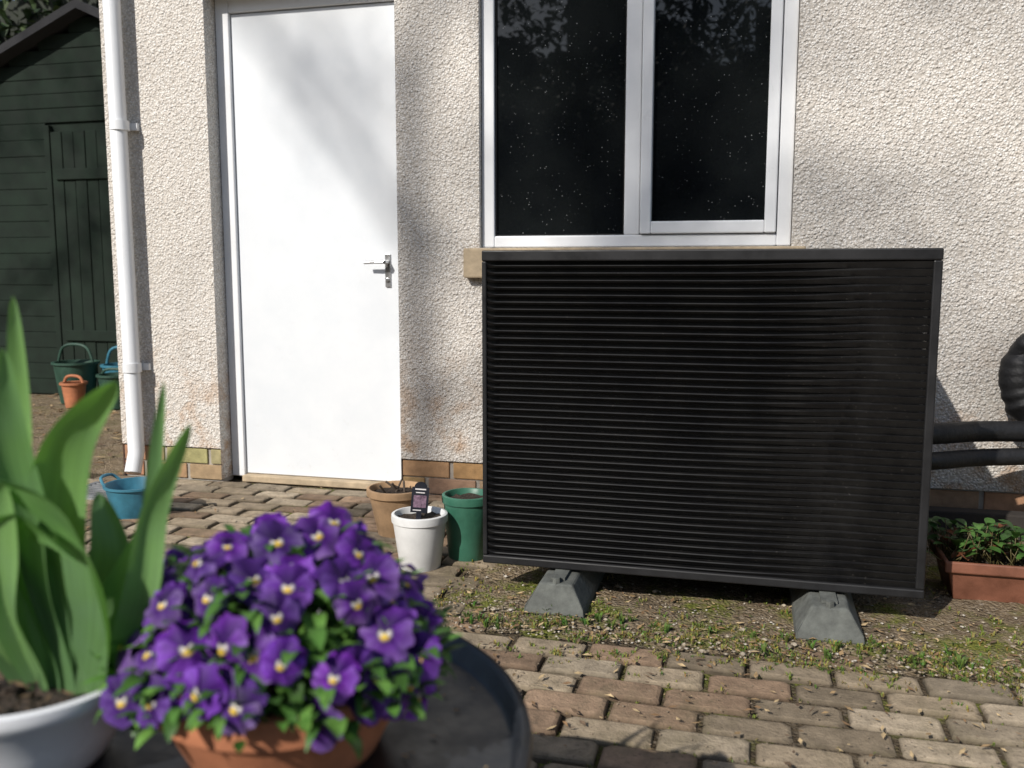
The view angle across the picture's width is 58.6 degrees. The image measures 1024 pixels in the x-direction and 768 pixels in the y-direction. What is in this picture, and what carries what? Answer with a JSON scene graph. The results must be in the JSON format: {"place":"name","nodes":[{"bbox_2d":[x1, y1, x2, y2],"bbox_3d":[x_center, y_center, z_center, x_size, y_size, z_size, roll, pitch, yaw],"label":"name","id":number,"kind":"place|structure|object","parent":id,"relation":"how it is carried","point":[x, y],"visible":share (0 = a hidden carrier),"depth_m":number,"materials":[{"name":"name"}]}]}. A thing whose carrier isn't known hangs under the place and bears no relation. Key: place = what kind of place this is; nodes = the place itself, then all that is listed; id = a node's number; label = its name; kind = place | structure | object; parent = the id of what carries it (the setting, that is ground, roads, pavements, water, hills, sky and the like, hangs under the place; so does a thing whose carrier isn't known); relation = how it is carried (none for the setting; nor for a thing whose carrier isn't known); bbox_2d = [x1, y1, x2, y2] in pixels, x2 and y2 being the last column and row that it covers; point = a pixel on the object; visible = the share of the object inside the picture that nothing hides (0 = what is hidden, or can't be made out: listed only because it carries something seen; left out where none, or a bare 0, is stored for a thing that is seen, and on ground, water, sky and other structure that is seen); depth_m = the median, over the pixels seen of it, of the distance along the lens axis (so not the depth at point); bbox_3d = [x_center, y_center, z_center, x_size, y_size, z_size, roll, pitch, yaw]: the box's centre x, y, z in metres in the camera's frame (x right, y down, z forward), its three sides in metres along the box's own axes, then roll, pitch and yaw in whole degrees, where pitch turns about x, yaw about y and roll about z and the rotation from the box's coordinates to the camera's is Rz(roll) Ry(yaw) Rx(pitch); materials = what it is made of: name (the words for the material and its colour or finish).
{"place":"outdoors","nodes":[
{"label":"outdoors","id":0,"kind":"place"},
{"bbox_2d":[30,393,365,490],"bbox_3d":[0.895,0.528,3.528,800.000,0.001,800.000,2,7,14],"label":"ground","id":1,"kind":"structure","parent":0,"point":[113,464],"depth_m":5.31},
{"bbox_2d":[0,0,98,44],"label":"background shrubs","id":2,"kind":"object","parent":1,"relation":"on","point":[17,17],"visible":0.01,"depth_m":14.75,"materials":[{"name":"green plant"}]},
{"bbox_2d":[0,0,117,393],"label":"garden shed","id":3,"kind":"structure","parent":1,"relation":"on","point":[56,272],"depth_m":6.84,"materials":[{"name":"green paint"}]},
{"bbox_2d":[59,374,87,407],"bbox_3d":[-3.064,0.047,6.381,0.184,0.230,0.184,2,7,14],"label":"garden bucket","id":4,"kind":"object","parent":1,"relation":"on","point":[74,392],"visible":0.92,"depth_m":6.33,"materials":[{"name":"ceramic"}]},
{"bbox_2d":[51,343,99,403],"bbox_3d":[-3.164,-0.084,6.620,0.324,0.430,0.324,2,7,14],"label":"garden bucket","id":5,"kind":"object","parent":1,"relation":"on","point":[86,369],"visible":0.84,"depth_m":6.54,"materials":[{"name":"green plastic"}]},
{"bbox_2d":[96,368,120,408],"bbox_3d":[-2.761,0.025,6.351,0.244,0.280,0.244,2,7,14],"label":"garden bucket","id":6,"kind":"object","parent":1,"relation":"on","point":[103,377],"visible":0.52,"depth_m":6.28,"materials":[{"name":"green plastic"}]},
{"bbox_2d":[100,346,118,372],"bbox_3d":[-2.829,-0.076,6.638,0.304,0.410,0.304,2,7,14],"label":"garden bucket","id":7,"kind":"object","parent":6,"relation":"on","point":[107,364],"visible":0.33,"depth_m":6.63,"materials":[{"name":"teal plastic"}]},
{"bbox_2d":[32,393,1023,767],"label":"leaf litter","id":8,"kind":"object","parent":1,"relation":"on","point":[662,641],"visible":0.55,"depth_m":2.30,"materials":[{"name":"plant"}]},
{"bbox_2d":[99,0,1023,492],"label":"walls","id":9,"kind":"structure","parent":1,"relation":"on","point":[909,122],"depth_m":3.60,"materials":[{"name":"beige paint"}]},
{"bbox_2d":[102,0,150,473],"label":"downpipe","id":10,"kind":"object","parent":9,"relation":"attached to","point":[120,128],"visible":1,"depth_m":3.97,"materials":[{"name":"white plastic"}]},
{"bbox_2d":[215,0,393,475],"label":"door frame","id":11,"kind":"object","parent":9,"relation":"attached to","point":[225,10],"visible":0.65,"depth_m":4.01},
{"bbox_2d":[231,2,400,480],"bbox_3d":[-0.841,-0.582,3.972,0.754,2.010,0.040,2,7,14],"label":"door","id":12,"kind":"structure","parent":11,"relation":"attached to","point":[315,114],"depth_m":3.95,"materials":[{"name":"white plastic"}]},
{"bbox_2d":[364,254,390,286],"bbox_3d":[-0.572,-0.481,3.863,0.102,0.140,0.058,2,7,14],"label":"door handle","id":13,"kind":"object","parent":12,"relation":"attached to","point":[387,261],"visible":1,"depth_m":3.87,"materials":[{"name":"silver metal"}]},
{"bbox_2d":[242,473,383,488],"bbox_3d":[-0.845,0.434,4.082,0.760,0.029,0.090,2,7,14],"label":"door threshold","id":14,"kind":"object","parent":9,"relation":"attached to","point":[308,480],"depth_m":4.06,"materials":[{"name":"beige stone"}]},
{"bbox_2d":[125,444,1023,510],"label":"brick plinth","id":15,"kind":"structure","parent":9,"relation":"attached to","point":[970,499],"depth_m":3.82,"materials":[{"name":"brown brick"}]},
{"bbox_2d":[125,443,1023,508],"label":"plinth mortar","id":16,"kind":"object","parent":9,"relation":"attached to","point":[980,504],"visible":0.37,"depth_m":3.86,"materials":[{"name":"grey concrete"}]},
{"bbox_2d":[463,246,805,277],"bbox_3d":[0.445,-0.467,3.514,1.305,0.118,0.075,2,7,14],"label":"window sill","id":17,"kind":"structure","parent":9,"relation":"attached to","point":[472,260],"depth_m":3.56,"materials":[{"name":"beige stone"}]},
{"bbox_2d":[481,0,799,247],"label":"window frame","id":18,"kind":"object","parent":9,"relation":"attached to","point":[640,54],"visible":0.98,"depth_m":3.46,"materials":[{"name":"white plastic"}]},
{"bbox_2d":[495,0,626,235],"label":"window gasket","id":19,"kind":"object","parent":18,"relation":"attached to","point":[496,138],"depth_m":3.60,"materials":[{"name":"black rubber"}]},
{"bbox_2d":[497,0,771,234],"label":"window panes","id":20,"kind":"object","parent":18,"relation":"in","point":[560,105],"visible":1,"depth_m":3.51,"materials":[{"name":"black glass"}]},
{"bbox_2d":[86,473,1023,767],"bbox_3d":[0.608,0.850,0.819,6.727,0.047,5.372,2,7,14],"label":"block paving","id":21,"kind":"structure","parent":0,"point":[630,731],"depth_m":1.99,"materials":[{"name":"beige brick"}]},
{"bbox_2d":[87,481,107,499],"bbox_3d":[-1.728,0.455,3.848,0.280,0.013,0.270,2,7,14],"label":"drain grate","id":22,"kind":"object","parent":21,"relation":"on","point":[94,489],"visible":0.2,"depth_m":3.85,"materials":[{"name":"grey metal"}]},
{"bbox_2d":[99,473,144,518],"bbox_3d":[-1.443,0.425,3.504,0.234,0.149,0.248,-5,9,-33],"label":"teal trug","id":23,"kind":"object","parent":21,"relation":"on","point":[125,497],"visible":0.57,"depth_m":3.42,"materials":[{"name":"plastic"}]},
{"bbox_2d":[88,610,532,767],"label":"garden table","id":24,"kind":"object","parent":21,"relation":"on","point":[477,716],"visible":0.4,"depth_m":0.94,"materials":[{"name":"black paint"}]},
{"bbox_2d":[0,296,190,767],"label":"tulip pot","id":25,"kind":"object","parent":24,"relation":"on","point":[67,603],"visible":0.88,"depth_m":0.85,"materials":[{"name":"plant"}]},
{"bbox_2d":[81,500,466,767],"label":"pansy pot","id":26,"kind":"object","parent":24,"relation":"on","point":[268,667],"visible":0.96,"depth_m":0.82,"materials":[{"name":"ceramic"}]},
{"bbox_2d":[366,479,416,537],"bbox_3d":[-0.408,0.440,3.234,0.212,0.188,0.212,2,7,14],"label":"terracotta pot","id":27,"kind":"object","parent":21,"relation":"on","point":[387,498],"visible":0.75,"depth_m":3.17,"materials":[{"name":"ceramic"}]},
{"bbox_2d":[391,506,447,572],"bbox_3d":[-0.290,0.491,2.876,0.178,0.175,0.178,2,7,14],"label":"white pot","id":28,"kind":"object","parent":21,"relation":"on","point":[419,543],"visible":0.92,"depth_m":2.82,"materials":[{"name":"plastic"}]},
{"bbox_2d":[410,482,428,518],"bbox_3d":[-0.291,0.391,2.858,0.054,0.169,0.003,5,-3,-5],"label":"plant label","id":29,"kind":"object","parent":28,"relation":"in","point":[419,498],"visible":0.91,"depth_m":2.86,"materials":[{"name":"plastic"}]},
{"bbox_2d":[442,488,483,561],"bbox_3d":[-0.144,0.460,2.959,0.166,0.215,0.166,2,7,14],"label":"green pot","id":30,"kind":"object","parent":21,"relation":"on","point":[463,507],"visible":0.83,"depth_m":2.90,"materials":[{"name":"plastic"}]},
{"bbox_2d":[433,559,1023,767],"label":"weeds","id":31,"kind":"object","parent":21,"relation":"on","point":[958,661],"visible":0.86,"depth_m":2.25,"materials":[{"name":"green plant"}]},
{"bbox_2d":[440,529,1023,685],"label":"gravel bed","id":32,"kind":"object","parent":21,"relation":"on","point":[711,591],"visible":0.34,"depth_m":2.47,"materials":[{"name":"gravel"}]},
{"bbox_2d":[482,248,1023,644],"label":"heat pump","id":33,"kind":"object","parent":32,"relation":"on","point":[761,417],"visible":1,"depth_m":2.44,"materials":[{"name":"black metal"}]},
{"bbox_2d":[998,333,1023,420],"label":"garden hose","id":34,"kind":"object","parent":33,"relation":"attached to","point":[1011,378],"visible":0.98,"depth_m":3.04,"materials":[{"name":"black plastic"}]},
{"bbox_2d":[913,506,1023,539],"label":"timber sleeper","id":35,"kind":"object","parent":32,"relation":"on","point":[969,516],"depth_m":3.17,"materials":[{"name":"brown wood"}]},
{"bbox_2d":[927,516,1023,603],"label":"planter box","id":36,"kind":"object","parent":32,"relation":"on","point":[985,567],"visible":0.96,"depth_m":2.58,"materials":[{"name":"brown plastic"}]}
]}

